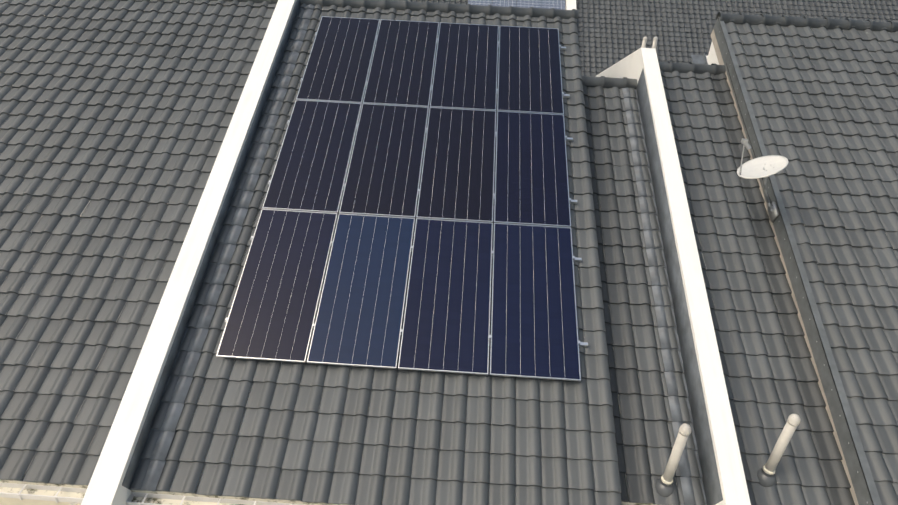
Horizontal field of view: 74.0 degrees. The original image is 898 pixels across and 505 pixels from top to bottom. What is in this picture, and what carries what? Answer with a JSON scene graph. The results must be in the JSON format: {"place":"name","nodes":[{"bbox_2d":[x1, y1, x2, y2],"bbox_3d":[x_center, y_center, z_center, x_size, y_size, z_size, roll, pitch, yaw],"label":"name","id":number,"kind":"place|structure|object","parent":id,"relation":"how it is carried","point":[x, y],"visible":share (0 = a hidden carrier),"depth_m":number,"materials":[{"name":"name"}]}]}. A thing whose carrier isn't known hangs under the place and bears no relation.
{"place":"outdoors","nodes":[
{"label":"outdoors","id":0,"kind":"place"},
{"bbox_2d":[0,497,80,504],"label":"front wall","id":1,"kind":"structure","parent":0,"point":[9,501],"depth_m":7.04,"materials":[{"name":"beige paint"}]},
{"bbox_2d":[0,482,86,502],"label":"eave gutter","id":2,"kind":"object","parent":1,"relation":"on","point":[56,498],"visible":0.69,"depth_m":6.74,"materials":[{"name":"beige metal"}]},
{"bbox_2d":[0,487,84,497],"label":"gutter","id":3,"kind":"object","parent":2,"relation":"in","point":[43,492],"depth_m":6.80,"materials":[{"name":"beige metal"}]},
{"bbox_2d":[0,0,276,485],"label":"roof tiles","id":4,"kind":"object","parent":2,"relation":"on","point":[64,444],"visible":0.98,"depth_m":9.27,"materials":[{"name":"grey tile"}]},
{"bbox_2d":[209,0,277,3],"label":"ridge","id":5,"kind":"structure","parent":4,"relation":"on","point":[268,1],"depth_m":12.01,"materials":[{"name":"tile"}]},
{"bbox_2d":[0,473,87,488],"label":"eave bedding","id":6,"kind":"object","parent":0,"point":[49,484],"depth_m":6.78,"materials":[{"name":"beige concrete"}]},
{"bbox_2d":[4,8,249,127],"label":"roof tiles","id":7,"kind":"object","parent":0,"point":[108,70],"depth_m":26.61,"materials":[{"name":"tile"}]},
{"bbox_2d":[28,0,266,43],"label":"roof","id":8,"kind":"structure","parent":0,"point":[168,20],"depth_m":14.65,"materials":[{"name":"tile"}]},
{"bbox_2d":[81,0,318,504],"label":"party wall","id":9,"kind":"structure","parent":0,"point":[105,487],"depth_m":7.89,"materials":[{"name":"white paint"}]},
{"bbox_2d":[131,483,381,504],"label":"eave bedding","id":10,"kind":"object","parent":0,"point":[236,498],"visible":0.14,"depth_m":6.72,"materials":[{"name":"beige concrete"}]},
{"bbox_2d":[0,0,897,504],"bbox_3d":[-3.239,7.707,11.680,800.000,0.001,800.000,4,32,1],"label":"roof","id":11,"kind":"structure","parent":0,"point":[406,296],"depth_m":20.12,"materials":[{"name":"concrete"}]},
{"bbox_2d":[130,3,621,504],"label":"roof tiles","id":12,"kind":"object","parent":11,"relation":"on","point":[475,448],"visible":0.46,"depth_m":7.24,"materials":[{"name":"grey tile"}]},
{"bbox_2d":[126,492,303,504],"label":"eave gutter","id":13,"kind":"object","parent":12,"relation":"attached to","point":[182,498],"visible":0.77,"depth_m":6.76,"materials":[{"name":"beige metal"}]},
{"bbox_2d":[131,497,242,504],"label":"gutter","id":14,"kind":"object","parent":13,"relation":"in","point":[161,501],"visible":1,"depth_m":6.77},
{"bbox_2d":[122,0,314,491],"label":"flashing","id":15,"kind":"object","parent":12,"relation":"attached to","point":[167,430],"visible":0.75,"depth_m":8.24,"materials":[{"name":"grey metal"}]},
{"bbox_2d":[225,32,587,346],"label":"solar rails","id":16,"kind":"object","parent":12,"relation":"on","point":[584,344],"visible":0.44,"depth_m":9.13,"materials":[{"name":"silver metal"}]},
{"bbox_2d":[216,209,337,362],"bbox_3d":[-2.303,0.373,8.220,1.134,0.964,2.209,4,32,1],"label":"solar panel","id":17,"kind":"object","parent":16,"relation":"attached to","point":[272,313],"visible":1,"depth_m":8.12,"materials":[{"name":"black glass"}]},
{"bbox_2d":[262,100,361,213],"bbox_3d":[-2.146,-1.604,9.585,1.134,0.964,2.209,4,32,1],"label":"solar panel","id":18,"kind":"object","parent":16,"relation":"on","point":[310,169],"visible":0.98,"depth_m":9.49,"materials":[{"name":"black glass"}]},
{"bbox_2d":[296,16,379,103],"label":"solar panel","id":19,"kind":"object","parent":16,"relation":"on","point":[338,63],"visible":0.9,"depth_m":10.87,"materials":[{"name":"black glass"}]},
{"bbox_2d":[307,214,414,368],"bbox_3d":[-1.150,0.445,8.191,1.134,0.964,2.209,4,32,1],"label":"solar panel","id":20,"kind":"object","parent":16,"relation":"attached to","point":[359,319],"visible":1,"depth_m":8.09,"materials":[{"name":"blue glass"}]},
{"bbox_2d":[339,104,428,217],"bbox_3d":[-0.994,-1.532,9.556,1.134,0.964,2.209,4,32,1],"label":"solar panel","id":21,"kind":"object","parent":16,"relation":"on","point":[383,173],"visible":1,"depth_m":9.46,"materials":[{"name":"black glass"}]},
{"bbox_2d":[363,19,438,106],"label":"solar panel","id":22,"kind":"object","parent":16,"relation":"attached to","point":[401,68],"visible":0.88,"depth_m":10.84,"materials":[{"name":"black glass"}]},
{"bbox_2d":[398,218,492,374],"bbox_3d":[0.002,0.516,8.162,1.134,0.964,2.209,4,32,1],"label":"solar panel","id":23,"kind":"object","parent":16,"relation":"attached to","point":[446,325],"visible":1,"depth_m":8.06,"materials":[{"name":"blue glass"}]},
{"bbox_2d":[416,107,495,222],"bbox_3d":[0.159,-1.461,9.527,1.134,0.964,2.209,4,32,1],"label":"solar panel","id":24,"kind":"object","parent":16,"relation":"on","point":[457,180],"visible":0.96,"depth_m":9.44,"materials":[{"name":"black glass"}]},
{"bbox_2d":[430,22,498,110],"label":"solar panel","id":25,"kind":"object","parent":16,"relation":"attached to","point":[465,71],"visible":0.88,"depth_m":10.81,"materials":[{"name":"black glass"}]},
{"bbox_2d":[497,26,563,114],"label":"solar panel","id":26,"kind":"object","parent":16,"relation":"on","point":[529,74],"visible":0.92,"depth_m":10.78,"materials":[{"name":"blue glass"}]},
{"bbox_2d":[494,111,570,227],"bbox_3d":[1.312,-1.390,9.498,1.134,0.964,2.209,4,32,1],"label":"solar panel","id":27,"kind":"object","parent":16,"relation":"on","point":[531,181],"visible":0.98,"depth_m":9.41,"materials":[{"name":"blue glass"}]},
{"bbox_2d":[490,223,580,380],"bbox_3d":[1.155,0.588,8.133,1.134,0.964,2.209,4,32,1],"label":"solar panel","id":28,"kind":"object","parent":16,"relation":"attached to","point":[534,330],"visible":1,"depth_m":8.03,"materials":[{"name":"blue glass"}]},
{"bbox_2d":[300,0,578,18],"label":"ridge","id":29,"kind":"structure","parent":12,"relation":"on","point":[427,6],"depth_m":11.90,"materials":[{"name":"tile"}]},
{"bbox_2d":[583,85,704,504],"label":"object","id":30,"kind":"object","parent":12,"relation":"attached to","point":[645,419],"visible":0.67,"depth_m":8.49,"materials":[{"name":"grey tile"}]},
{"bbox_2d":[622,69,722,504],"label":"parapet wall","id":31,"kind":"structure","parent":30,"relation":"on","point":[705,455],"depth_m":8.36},
{"bbox_2d":[655,424,690,496],"bbox_3d":[2.612,2.397,6.895,0.236,1.134,0.226,4,32,1],"label":"vent pipe","id":32,"kind":"object","parent":30,"relation":"on","point":[664,486],"visible":0.98,"depth_m":6.91,"materials":[{"name":"plastic"}]},
{"bbox_3d":[3.044,-3.451,12.825,1.100,1.172,2.762,4,32,1],"label":"low roof","id":33,"kind":"object","parent":12,"relation":"attached to","visible":0},
{"bbox_2d":[582,75,636,88],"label":"ridge tiles","id":34,"kind":"object","parent":33,"relation":"on","point":[623,82],"visible":0.81,"depth_m":11.22,"materials":[{"name":"tile"}]},
{"bbox_2d":[564,61,583,336],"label":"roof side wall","id":35,"kind":"structure","parent":0,"point":[573,189],"depth_m":10.52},
{"bbox_2d":[393,0,897,165],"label":"roof tiles","id":36,"kind":"object","parent":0,"point":[621,45],"visible":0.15,"depth_m":27.74,"materials":[{"name":"grey tile"}]},
{"bbox_2d":[468,0,564,9],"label":"roof solar panels","id":37,"kind":"object","parent":36,"relation":"on","point":[540,3],"visible":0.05,"depth_m":27.95,"materials":[{"name":"blue"}]},
{"bbox_2d":[472,0,564,9],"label":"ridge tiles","id":38,"kind":"object","parent":36,"relation":"on","point":[519,5],"visible":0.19,"depth_m":27.95,"materials":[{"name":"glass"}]},
{"bbox_2d":[566,0,575,9],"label":"parapet wall","id":39,"kind":"structure","parent":36,"relation":"on","point":[570,4],"depth_m":27.69,"materials":[{"name":"white paint"}]},
{"bbox_2d":[622,495,680,504],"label":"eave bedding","id":40,"kind":"object","parent":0,"point":[626,503],"depth_m":7.07,"materials":[{"name":"beige concrete"}]},
{"bbox_2d":[594,48,750,504],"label":"party wall","id":41,"kind":"structure","parent":0,"point":[733,484],"depth_m":8.17,"materials":[{"name":"white paint"}]},
{"bbox_2d":[691,52,715,91],"bbox_3d":[5.262,-3.720,12.355,0.256,0.579,1.216,4,32,1],"label":"attic roof flashing","id":42,"kind":"object","parent":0,"point":[698,59],"visible":0.36,"depth_m":12.64,"materials":[{"name":"grey metal"}]},
{"bbox_2d":[660,70,854,504],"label":"clay roof tiles","id":43,"kind":"object","parent":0,"point":[774,371],"visible":0.83,"depth_m":8.54,"materials":[{"name":"grey tile"}]},
{"bbox_2d":[658,61,725,74],"bbox_3d":[4.595,-3.604,11.578,1.500,0.178,0.274,4,32,1],"label":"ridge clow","id":44,"kind":"object","parent":43,"relation":"on","point":[671,67],"visible":0.71,"depth_m":11.50,"materials":[{"name":"tile"}]},
{"bbox_2d":[757,414,800,486],"bbox_3d":[3.873,2.310,6.977,0.236,1.134,0.226,4,32,1],"label":"vent pipe","id":45,"kind":"object","parent":43,"relation":"on","point":[766,476],"visible":0.98,"depth_m":6.98,"materials":[{"name":"plastic"}]},
{"bbox_2d":[711,29,858,504],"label":"verge board","id":46,"kind":"object","parent":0,"point":[717,49],"visible":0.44,"depth_m":8.60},
{"bbox_2d":[713,17,881,504],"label":"verge trim","id":47,"kind":"structure","parent":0,"point":[864,485],"depth_m":8.24,"materials":[{"name":"grey metal"}]},
{"bbox_2d":[726,63,788,221],"bbox_3d":[4.710,-1.935,10.147,0.958,1.529,4.056,4,32,1],"label":"satellite dish","id":48,"kind":"object","parent":47,"relation":"attached to","point":[764,168],"visible":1,"depth_m":8.69,"materials":[{"name":"silver metal"}]},
{"bbox_2d":[724,20,897,504],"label":"roof tiles","id":49,"kind":"object","parent":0,"point":[819,66],"visible":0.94,"depth_m":9.57,"materials":[{"name":"grey tile"}]},
{"bbox_2d":[706,29,896,98],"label":"roof attic wall","id":50,"kind":"structure","parent":49,"relation":"attached to","point":[711,57],"depth_m":12.21,"materials":[{"name":"white paint"}]},
{"bbox_2d":[715,12,897,30],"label":"ridge","id":51,"kind":"structure","parent":49,"relation":"on","point":[783,20],"depth_m":11.87,"materials":[{"name":"tile"}]},
{"bbox_3d":[4.651,-3.805,13.098,1.510,1.172,2.762,4,32,1],"label":"roof","id":52,"kind":"object","parent":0,"visible":0},
{"bbox_2d":[641,37,646,47],"bbox_3d":[4.566,-4.386,14.359,0.110,1.568,0.110,4,32,1],"label":"vent","id":53,"kind":"object","parent":52,"relation":"attached to","point":[644,41],"visible":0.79,"depth_m":13.98,"materials":[{"name":"plastic"}]},
{"bbox_2d":[652,37,657,47],"bbox_3d":[4.792,-4.364,14.294,0.110,1.566,0.110,4,32,1],"label":"vent","id":54,"kind":"object","parent":52,"relation":"attached to","point":[655,40],"visible":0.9,"depth_m":13.91,"materials":[{"name":"plastic"}]}
]}

